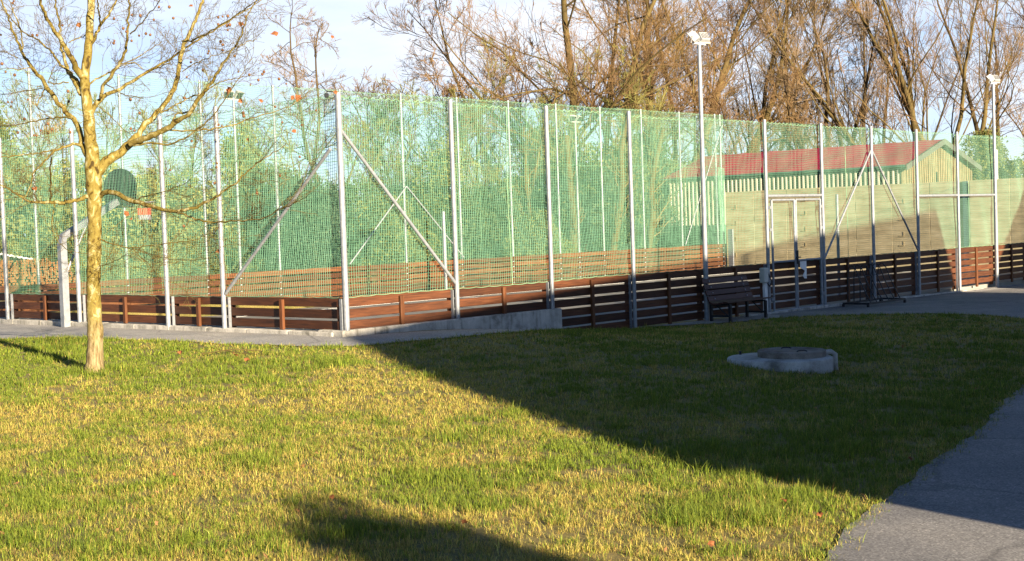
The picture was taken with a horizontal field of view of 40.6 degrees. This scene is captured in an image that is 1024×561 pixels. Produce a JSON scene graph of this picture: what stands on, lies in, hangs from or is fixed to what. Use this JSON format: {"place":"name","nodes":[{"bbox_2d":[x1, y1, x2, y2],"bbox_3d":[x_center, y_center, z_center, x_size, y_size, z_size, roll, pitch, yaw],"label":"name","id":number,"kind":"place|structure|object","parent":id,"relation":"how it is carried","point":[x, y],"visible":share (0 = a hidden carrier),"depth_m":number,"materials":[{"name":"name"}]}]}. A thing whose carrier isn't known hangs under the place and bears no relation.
{"place":"outdoors","nodes":[
{"label":"outdoors","id":0,"kind":"place"},
{"bbox_2d":[0,231,1023,560],"bbox_3d":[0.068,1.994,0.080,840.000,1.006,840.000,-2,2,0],"label":"ground","id":1,"kind":"structure","parent":0,"point":[480,533],"depth_m":10.64,"materials":[{"name":"green plant"}]},
{"bbox_2d":[0,238,28,292],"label":"evergreen tree","id":2,"kind":"object","parent":1,"relation":"on","point":[11,250],"visible":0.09,"depth_m":44.53,"materials":[{"name":"green plant"}]},
{"bbox_2d":[0,253,34,292],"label":"goal","id":3,"kind":"object","parent":1,"relation":"on","point":[10,257],"visible":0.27,"depth_m":41.50,"materials":[{"name":"white paint"}]},
{"bbox_2d":[0,101,45,256],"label":"evergreen tree","id":4,"kind":"object","parent":1,"relation":"on","point":[3,133],"visible":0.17,"depth_m":49.91,"materials":[{"name":"green plant"}]},
{"bbox_2d":[2,91,68,291],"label":"bare tree","id":5,"kind":"object","parent":1,"relation":"on","point":[45,129],"visible":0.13,"depth_m":51.41,"materials":[{"name":"brown plant"}]},
{"bbox_2d":[0,71,82,281],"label":"budding tree","id":6,"kind":"object","parent":1,"relation":"on","point":[25,126],"visible":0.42,"depth_m":54.09,"materials":[{"name":"green plant"}]},
{"bbox_2d":[0,165,111,292],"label":"evergreen tree","id":7,"kind":"object","parent":1,"relation":"on","point":[30,240],"visible":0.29,"depth_m":47.81,"materials":[{"name":"green plant"}]},
{"bbox_2d":[26,153,144,286],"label":"evergreen tree","id":8,"kind":"object","parent":1,"relation":"on","point":[78,171],"visible":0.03,"depth_m":51.12,"materials":[{"name":"green plant"}]},
{"bbox_2d":[55,242,137,293],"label":"evergreen tree","id":9,"kind":"object","parent":1,"relation":"on","point":[108,262],"visible":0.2,"depth_m":43.81,"materials":[{"name":"green plant"}]},
{"bbox_2d":[78,93,178,200],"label":"budding tree","id":10,"kind":"object","parent":1,"relation":"on","point":[105,114],"visible":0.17,"depth_m":57.64,"materials":[{"name":"green plant"}]},
{"bbox_2d":[69,174,212,291],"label":"evergreen tree","id":11,"kind":"object","parent":1,"relation":"on","point":[134,234],"visible":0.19,"depth_m":49.16,"materials":[{"name":"green plant"}]},
{"bbox_2d":[120,233,191,291],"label":"evergreen tree","id":12,"kind":"object","parent":1,"relation":"on","point":[150,258],"visible":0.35,"depth_m":44.60,"materials":[{"name":"green plant"}]},
{"bbox_2d":[114,168,216,282],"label":"evergreen tree","id":13,"kind":"object","parent":1,"relation":"on","point":[167,178],"visible":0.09,"depth_m":52.47,"materials":[{"name":"green plant"}]},
{"bbox_2d":[0,317,332,336],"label":"kerb","id":14,"kind":"structure","parent":1,"relation":"on","point":[183,327],"depth_m":22.24,"materials":[{"name":"concrete"}]},
{"bbox_2d":[0,95,343,329],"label":"net fence","id":15,"kind":"object","parent":1,"relation":"on","point":[232,311],"visible":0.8,"depth_m":22.08,"materials":[{"name":"fabric"}]},
{"bbox_2d":[0,0,355,372],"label":"plane tree","id":16,"kind":"object","parent":1,"relation":"on","point":[95,167],"visible":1,"depth_m":16.71,"materials":[{"name":"brown plant"}]},
{"bbox_2d":[128,70,230,201],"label":"budding tree","id":17,"kind":"object","parent":1,"relation":"on","point":[192,122],"visible":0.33,"depth_m":56.30,"materials":[{"name":"green plant"}]},
{"bbox_2d":[130,180,278,287],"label":"evergreen tree","id":18,"kind":"object","parent":1,"relation":"on","point":[196,216],"visible":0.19,"depth_m":49.29,"materials":[{"name":"green plant"}]},
{"bbox_2d":[180,229,266,290],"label":"evergreen tree","id":19,"kind":"object","parent":1,"relation":"on","point":[231,247],"visible":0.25,"depth_m":45.76,"materials":[{"name":"green plant"}]},
{"bbox_2d":[201,349,262,354],"bbox_3d":[-3.487,0.906,17.899,0.905,0.059,0.524,-1,2,19],"label":"fallen twig","id":20,"kind":"object","parent":1,"relation":"on","point":[234,352],"visible":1,"depth_m":17.82,"materials":[{"name":"brown wood"}]},
{"bbox_2d":[222,90,243,291],"bbox_3d":[-6.886,-1.963,34.803,0.259,5.623,0.622,0,3,42],"label":"floodlight pole","id":21,"kind":"object","parent":1,"relation":"on","point":[232,94],"visible":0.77,"depth_m":34.77,"materials":[{"name":"metal"}]},
{"bbox_2d":[195,117,282,189],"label":"budding tree","id":22,"kind":"object","parent":1,"relation":"on","point":[251,136],"visible":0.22,"depth_m":58.19,"materials":[{"name":"green plant"}]},
{"bbox_2d":[232,98,249,191],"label":"bare tree","id":23,"kind":"object","parent":1,"relation":"on","point":[246,103],"visible":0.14,"depth_m":62.75,"materials":[{"name":"brown plant"}]},
{"bbox_2d":[208,119,274,284],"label":"evergreen tree","id":24,"kind":"object","parent":1,"relation":"on","point":[242,166],"visible":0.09,"depth_m":53.34,"materials":[{"name":"green plant"}]},
{"bbox_2d":[0,323,537,345],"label":"footpath","id":25,"kind":"structure","parent":1,"relation":"on","point":[15,330],"depth_m":20.39,"materials":[{"name":"concrete"}]},
{"bbox_2d":[57,169,154,326],"bbox_3d":[-7.158,-0.611,24.839,0.986,2.794,1.860,-1,2,22],"label":"basketball hoop","id":26,"kind":"object","parent":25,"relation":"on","point":[64,296],"visible":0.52,"depth_m":24.33,"materials":[{"name":"metal"}]},
{"bbox_2d":[209,162,331,285],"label":"evergreen tree","id":27,"kind":"object","parent":1,"relation":"on","point":[260,169],"visible":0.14,"depth_m":49.34,"materials":[{"name":"green plant"}]},
{"bbox_2d":[235,0,344,180],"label":"bare tree","id":28,"kind":"object","parent":1,"relation":"on","point":[295,84],"visible":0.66,"depth_m":57.28,"materials":[{"name":"brown plant"}]},
{"bbox_2d":[262,16,362,172],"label":"bare tree","id":29,"kind":"object","parent":1,"relation":"on","point":[315,56],"visible":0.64,"depth_m":60.48,"materials":[{"name":"brown plant"}]},
{"bbox_2d":[248,171,390,288],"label":"evergreen tree","id":30,"kind":"object","parent":1,"relation":"on","point":[303,216],"visible":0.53,"depth_m":45.86,"materials":[{"name":"green plant"}]},
{"bbox_2d":[265,115,386,239],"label":"budding tree","id":31,"kind":"object","parent":1,"relation":"on","point":[349,134],"visible":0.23,"depth_m":56.42,"materials":[{"name":"green plant"}]},
{"bbox_2d":[0,68,725,311],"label":"net fence","id":32,"kind":"object","parent":1,"relation":"on","point":[376,272],"visible":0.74,"depth_m":38.85,"materials":[{"name":"fabric"}]},
{"bbox_2d":[137,208,150,219],"bbox_3d":[-8.666,-1.571,32.636,0.020,0.272,0.360,0,3,42],"label":"sign","id":33,"kind":"object","parent":32,"relation":"attached to","point":[146,213],"visible":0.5,"depth_m":32.63,"materials":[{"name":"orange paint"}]},
{"bbox_2d":[320,178,406,282],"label":"evergreen tree","id":34,"kind":"object","parent":1,"relation":"on","point":[366,184],"visible":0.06,"depth_m":51.31,"materials":[{"name":"green plant"}]},
{"bbox_2d":[343,84,400,202],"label":"bare tree","id":35,"kind":"object","parent":1,"relation":"on","point":[366,106],"visible":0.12,"depth_m":61.06,"materials":[{"name":"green plant"}]},
{"bbox_2d":[328,66,426,193],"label":"bare tree","id":36,"kind":"object","parent":1,"relation":"on","point":[358,87],"visible":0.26,"depth_m":58.42,"materials":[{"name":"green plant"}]},
{"bbox_2d":[321,191,452,282],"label":"evergreen tree","id":37,"kind":"object","parent":1,"relation":"on","point":[400,232],"visible":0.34,"depth_m":48.93,"materials":[{"name":"green plant"}]},
{"bbox_2d":[345,73,444,264],"bbox_3d":[-5.247,-4.251,56.358,4.806,8.620,3.928,0,3,42],"label":"budding tree","id":38,"kind":"object","parent":1,"relation":"on","point":[372,151],"visible":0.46,"depth_m":56.25,"materials":[{"name":"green plant"}]},
{"bbox_2d":[347,182,465,279],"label":"evergreen tree","id":39,"kind":"object","parent":1,"relation":"on","point":[397,190],"visible":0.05,"depth_m":53.71,"materials":[{"name":"green plant"}]},
{"bbox_2d":[366,85,493,277],"bbox_3d":[-3.448,-4.065,56.739,6.506,8.121,4.029,0,3,44],"label":"budding tree","id":40,"kind":"object","parent":1,"relation":"on","point":[452,92],"visible":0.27,"depth_m":57.23,"materials":[{"name":"green plant"}]},
{"bbox_2d":[373,71,493,270],"bbox_3d":[-3.411,-4.654,60.841,5.751,8.947,3.622,-3,2,-14],"label":"bare tree","id":41,"kind":"object","parent":1,"relation":"on","point":[465,92],"visible":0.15,"depth_m":60.17,"materials":[{"name":"brown plant"}]},
{"bbox_2d":[318,308,561,336],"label":"retaining wall","id":42,"kind":"structure","parent":1,"relation":"on","point":[543,318],"depth_m":21.66,"materials":[{"name":"concrete"}]},
{"bbox_2d":[341,0,544,203],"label":"bare tree","id":43,"kind":"object","parent":1,"relation":"on","point":[426,58],"visible":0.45,"depth_m":58.61,"materials":[{"name":"brown plant"}]},
{"bbox_2d":[403,137,496,280],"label":"evergreen tree","id":44,"kind":"object","parent":1,"relation":"on","point":[430,186],"visible":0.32,"depth_m":51.54,"materials":[{"name":"green plant"}]},
{"bbox_2d":[408,181,554,278],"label":"evergreen tree","id":45,"kind":"object","parent":1,"relation":"on","point":[500,219],"visible":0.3,"depth_m":50.99,"materials":[{"name":"green plant"}]},
{"bbox_2d":[419,33,578,272],"bbox_3d":[-0.234,-5.103,57.191,6.688,9.922,4.454,-2,2,0],"label":"bare tree","id":46,"kind":"object","parent":1,"relation":"on","point":[432,61],"visible":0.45,"depth_m":56.44,"materials":[{"name":"brown plant"}]},
{"bbox_2d":[439,52,574,275],"bbox_3d":[-0.267,-4.449,53.889,5.568,8.871,4.455,-2,2,0],"label":"budding tree","id":47,"kind":"object","parent":1,"relation":"on","point":[539,100],"visible":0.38,"depth_m":54.15,"materials":[{"name":"green plant"}]},
{"bbox_2d":[459,37,568,247],"bbox_3d":[-0.378,-5.069,58.306,5.015,9.794,4.629,-4,3,-40],"label":"budding tree","id":48,"kind":"object","parent":1,"relation":"on","point":[498,85],"visible":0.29,"depth_m":56.69,"materials":[{"name":"green plant"}]},
{"bbox_2d":[468,176,567,275],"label":"evergreen tree","id":49,"kind":"object","parent":1,"relation":"on","point":[535,197],"visible":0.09,"depth_m":54.12,"materials":[{"name":"green plant"}]},
{"bbox_2d":[506,128,539,270],"bbox_3d":[0.507,-2.998,51.987,1.485,5.569,1.375,-1,3,30],"label":"ivy trunk","id":50,"kind":"object","parent":1,"relation":"on","point":[526,189],"visible":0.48,"depth_m":51.83,"materials":[{"name":"green plant"}]},
{"bbox_2d":[352,0,723,243],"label":"bare tree","id":51,"kind":"object","parent":1,"relation":"on","point":[605,2],"visible":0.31,"depth_m":64.69,"materials":[{"name":"brown plant"}]},
{"bbox_2d":[498,207,581,281],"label":"evergreen tree","id":52,"kind":"object","parent":1,"relation":"on","point":[536,225],"visible":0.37,"depth_m":49.13,"materials":[{"name":"green plant"}]},
{"bbox_2d":[506,121,581,213],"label":"evergreen tree","id":53,"kind":"object","parent":1,"relation":"on","point":[553,142],"visible":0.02,"depth_m":57.43,"materials":[{"name":"green plant"}]},
{"bbox_2d":[551,135,585,272],"bbox_3d":[2.145,-2.803,51.585,1.302,5.176,1.885,-2,2,0],"label":"ivy trunk","id":54,"kind":"object","parent":1,"relation":"on","point":[566,157],"visible":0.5,"depth_m":51.31,"materials":[{"name":"green plant"}]},
{"bbox_2d":[570,115,580,276],"bbox_3d":[2.131,-2.607,44.829,0.259,5.493,0.622,0,3,42],"label":"floodlight pole","id":55,"kind":"object","parent":1,"relation":"on","point":[578,117],"visible":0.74,"depth_m":44.79,"materials":[{"name":"metal"}]},
{"bbox_2d":[417,0,753,273],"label":"bare tree","id":56,"kind":"object","parent":1,"relation":"on","point":[612,81],"visible":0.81,"depth_m":54.91,"materials":[{"name":"brown plant"}]},
{"bbox_2d":[515,153,657,276],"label":"evergreen tree","id":57,"kind":"object","parent":1,"relation":"on","point":[598,220],"visible":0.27,"depth_m":52.27,"materials":[{"name":"green plant"}]},
{"bbox_2d":[523,44,649,270],"bbox_3d":[3.109,-4.727,54.251,5.218,9.175,4.498,-2,2,0],"label":"budding tree","id":58,"kind":"object","parent":1,"relation":"on","point":[568,114],"visible":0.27,"depth_m":54.25,"materials":[{"name":"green plant"}]},
{"bbox_2d":[446,0,762,165],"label":"bare tree","id":59,"kind":"object","parent":1,"relation":"on","point":[649,11],"visible":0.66,"depth_m":57.72,"materials":[{"name":"brown plant"}]},
{"bbox_2d":[564,136,667,273],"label":"evergreen tree","id":60,"kind":"object","parent":1,"relation":"on","point":[592,147],"visible":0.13,"depth_m":54.18,"materials":[{"name":"green plant"}]},
{"bbox_2d":[605,105,645,274],"bbox_3d":[4.174,-3.324,50.930,1.662,6.219,1.430,-2,2,0],"label":"ivy trunk","id":61,"kind":"object","parent":1,"relation":"on","point":[620,196],"visible":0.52,"depth_m":50.82,"materials":[{"name":"green plant"}]},
{"bbox_2d":[613,127,678,261],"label":"evergreen tree","id":62,"kind":"object","parent":1,"relation":"on","point":[663,163],"visible":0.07,"depth_m":56.34,"materials":[{"name":"green plant"}]},
{"bbox_2d":[640,128,677,272],"bbox_3d":[5.397,-2.927,51.137,1.321,5.427,2.092,-1,3,26],"label":"ivy trunk","id":63,"kind":"object","parent":1,"relation":"on","point":[651,186],"visible":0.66,"depth_m":50.84,"materials":[{"name":"green plant"}]},
{"bbox_2d":[620,198,699,270],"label":"evergreen tree","id":64,"kind":"object","parent":1,"relation":"on","point":[667,220],"visible":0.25,"depth_m":54.01,"materials":[{"name":"green plant"}]},
{"bbox_2d":[611,44,709,271],"bbox_3d":[5.445,-4.749,54.258,4.740,9.061,3.530,-1,3,32],"label":"budding tree","id":65,"kind":"object","parent":1,"relation":"on","point":[634,99],"visible":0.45,"depth_m":54.29,"materials":[{"name":"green plant"}]},
{"bbox_2d":[638,158,692,265],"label":"evergreen tree","id":66,"kind":"object","parent":1,"relation":"on","point":[685,162],"visible":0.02,"depth_m":57.37,"materials":[{"name":"green plant"}]},
{"bbox_2d":[541,0,792,163],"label":"bare tree","id":67,"kind":"object","parent":1,"relation":"on","point":[725,61],"visible":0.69,"depth_m":59.04,"materials":[{"name":"brown plant"}]},
{"bbox_2d":[334,92,1023,330],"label":"net fence","id":68,"kind":"object","parent":1,"relation":"on","point":[545,295],"visible":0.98,"depth_m":25.24,"materials":[{"name":"fabric"}]},
{"bbox_2d":[320,84,332,97],"bbox_3d":[-2.587,-2.666,19.437,0.208,0.194,0.050,-2,2,0],"label":"clamp lamp","id":69,"kind":"object","parent":68,"relation":"attached to","point":[326,95],"visible":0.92,"depth_m":19.43,"materials":[{"name":"black metal"}]},
{"bbox_2d":[768,198,824,311],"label":"metal gate","id":70,"kind":"structure","parent":68,"relation":"attached to","point":[796,260],"depth_m":28.68,"materials":[{"name":"metal"}]},
{"bbox_2d":[800,261,806,277],"bbox_3d":[6.083,-0.222,28.919,0.008,0.365,0.250,0,3,42],"label":"notice","id":71,"kind":"object","parent":70,"relation":"attached to","point":[803,266],"visible":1,"depth_m":28.95,"materials":[{"name":"white paint"}]},
{"bbox_2d":[687,30,710,320],"bbox_3d":[3.600,-1.930,26.195,0.277,5.523,0.637,0,3,42],"label":"floodlight pole","id":72,"kind":"object","parent":1,"relation":"on","point":[699,39],"visible":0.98,"depth_m":26.14,"materials":[{"name":"metal"}]},
{"bbox_2d":[595,0,866,233],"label":"bare tree","id":73,"kind":"object","parent":1,"relation":"on","point":[775,144],"visible":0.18,"depth_m":69.22,"materials":[{"name":"brown plant"}]},
{"bbox_2d":[701,275,770,321],"bbox_3d":[4.287,0.370,26.461,0.592,0.872,1.520,0,3,42],"label":"park bench","id":74,"kind":"object","parent":1,"relation":"on","point":[723,300],"visible":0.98,"depth_m":26.50,"materials":[{"name":"brown wood"}]},
{"bbox_2d":[607,0,872,155],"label":"bare tree","id":75,"kind":"object","parent":1,"relation":"on","point":[767,114],"visible":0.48,"depth_m":62.85,"materials":[{"name":"brown plant"}]},
{"bbox_2d":[678,44,838,153],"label":"bare tree","id":76,"kind":"object","parent":1,"relation":"on","point":[773,94],"visible":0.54,"depth_m":59.14,"materials":[{"name":"brown plant"}]},
{"bbox_2d":[717,0,815,150],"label":"bare tree","id":77,"kind":"object","parent":1,"relation":"on","point":[759,93],"visible":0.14,"depth_m":70.89,"materials":[{"name":"brown plant"}]},
{"bbox_2d":[663,0,896,155],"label":"bare tree","id":78,"kind":"object","parent":1,"relation":"on","point":[846,24],"visible":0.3,"depth_m":67.06,"materials":[{"name":"brown plant"}]},
{"bbox_2d":[727,347,837,373],"bbox_3d":[3.113,1.080,15.910,1.265,0.595,1.200,-1,2,0],"label":"manhole","id":79,"kind":"object","parent":1,"relation":"on","point":[802,359],"visible":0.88,"depth_m":15.56,"materials":[{"name":"concrete"}]},
{"bbox_2d":[661,139,981,269],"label":"shed","id":80,"kind":"structure","parent":1,"relation":"on","point":[890,174],"depth_m":51.38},
{"bbox_2d":[738,0,904,149],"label":"bare tree","id":81,"kind":"object","parent":1,"relation":"on","point":[827,91],"visible":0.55,"depth_m":62.17,"materials":[{"name":"brown plant"}]},
{"bbox_2d":[789,0,907,146],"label":"bare tree","id":82,"kind":"object","parent":1,"relation":"on","point":[840,141],"visible":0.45,"depth_m":65.67,"materials":[{"name":"brown plant"}]},
{"bbox_2d":[719,0,1023,145],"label":"bare tree","id":83,"kind":"object","parent":1,"relation":"on","point":[821,100],"visible":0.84,"depth_m":60.93,"materials":[{"name":"brown plant"}]},
{"bbox_2d":[725,178,1023,270],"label":"end wall","id":84,"kind":"structure","parent":1,"relation":"on","point":[857,211],"depth_m":47.04,"materials":[{"name":"beige paint"}]},
{"bbox_2d":[740,285,1009,316],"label":"kerb","id":85,"kind":"structure","parent":1,"relation":"on","point":[817,307],"depth_m":29.73,"materials":[{"name":"concrete"}]},
{"bbox_2d":[759,268,771,310],"bbox_3d":[5.084,0.208,27.722,0.164,0.930,0.233,0,3,42],"label":"meter box","id":86,"kind":"object","parent":85,"relation":"on","point":[764,275],"visible":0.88,"depth_m":27.68,"materials":[{"name":"white paint"}]},
{"bbox_2d":[986,74,1000,286],"bbox_3d":[12.615,-2.598,36.218,0.277,5.543,0.637,0,3,42],"label":"floodlight pole","id":87,"kind":"object","parent":85,"relation":"on","point":[994,80],"visible":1,"depth_m":36.17,"materials":[{"name":"metal"}]},
{"bbox_2d":[841,0,984,143],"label":"bare tree","id":88,"kind":"object","parent":1,"relation":"on","point":[944,103],"visible":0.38,"depth_m":74.93,"materials":[{"name":"brown plant"}]},
{"bbox_2d":[831,0,1023,179],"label":"bare tree","id":89,"kind":"object","parent":1,"relation":"on","point":[904,97],"visible":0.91,"depth_m":60.54,"materials":[{"name":"brown plant"}]},
{"bbox_2d":[895,0,1023,177],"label":"bare tree","id":90,"kind":"object","parent":1,"relation":"on","point":[974,116],"visible":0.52,"depth_m":69.96,"materials":[{"name":"brown plant"}]},
{"bbox_2d":[960,123,1010,179],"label":"evergreen tree","id":91,"kind":"object","parent":1,"relation":"on","point":[981,142],"visible":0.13,"depth_m":57.58,"materials":[{"name":"green plant"}]},
{"bbox_2d":[996,150,997,178],"bbox_3d":[16.796,-2.505,47.961,0.090,4.036,0.100,-2,2,0],"label":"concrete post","id":92,"kind":"object","parent":1,"relation":"on","point":[997,164],"visible":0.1,"depth_m":47.85,"materials":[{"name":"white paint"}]},
{"bbox_2d":[983,0,1023,139],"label":"bare tree","id":93,"kind":"object","parent":1,"relation":"on","point":[1017,20],"visible":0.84,"depth_m":63.24,"materials":[{"name":"brown plant"}]},
{"bbox_2d":[986,152,1023,178],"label":"evergreen tree","id":94,"kind":"object","parent":1,"relation":"on","point":[1019,164],"visible":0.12,"depth_m":56.52,"materials":[{"name":"green plant"}]},
{"bbox_2d":[1009,30,1023,153],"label":"bare tree","id":95,"kind":"object","parent":1,"relation":"on","point":[1020,90],"visible":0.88,"depth_m":60.47,"materials":[{"name":"brown plant"}]},
{"bbox_2d":[0,0,1023,237],"label":"sky","id":96,"kind":"structure","parent":0,"point":[359,46],"materials":[{"name":"white"}]},
{"bbox_2d":[203,270,1023,328],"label":"court floor","id":97,"kind":"structure","parent":0,"point":[1007,282],"depth_m":35.45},
{"bbox_2d":[441,212,447,289],"bbox_3d":[-1.886,-0.734,38.869,0.220,2.432,0.220,-2,2,0],"label":"volleyball post","id":98,"kind":"object","parent":97,"relation":"on","point":[444,253],"visible":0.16,"depth_m":38.82,"materials":[{"name":"metal"}]},
{"bbox_2d":[227,271,1022,317],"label":"court lines","id":99,"kind":"object","parent":97,"relation":"on","point":[581,286],"visible":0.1,"depth_m":37.74,"materials":[{"name":"paint"}]},
{"bbox_2d":[728,229,733,266],"bbox_3d":[8.017,-1.102,50.666,0.220,1.560,0.060,0,3,42],"label":"grey post","id":100,"kind":"object","parent":97,"relation":"on","point":[731,249],"visible":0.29,"depth_m":50.61,"materials":[{"name":"metal"}]},
{"bbox_2d":[836,194,840,294],"bbox_3d":[7.418,-0.756,31.505,0.150,2.425,0.150,-2,2,0],"label":"volleyball post","id":101,"kind":"object","parent":97,"relation":"on","point":[837,237],"visible":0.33,"depth_m":31.47,"materials":[{"name":"metal"}]},
{"bbox_2d":[752,284,1023,560],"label":"asphalt path","id":102,"kind":"structure","parent":0,"point":[964,506],"depth_m":8.18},
{"bbox_2d":[656,314,779,325],"bbox_3d":[4.092,0.749,26.172,0.861,0.049,3.550,0,3,42],"label":"gravel strip","id":103,"kind":"object","parent":102,"relation":"on","point":[721,320],"visible":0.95,"depth_m":26.26,"materials":[{"name":"grey gravel"}]},
{"bbox_2d":[842,263,905,306],"bbox_3d":[7.904,0.096,30.233,0.628,0.911,1.744,0,3,42],"label":"bike rack","id":104,"kind":"object","parent":102,"relation":"on","point":[880,299],"visible":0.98,"depth_m":30.20,"materials":[{"name":"black metal"}]}
]}

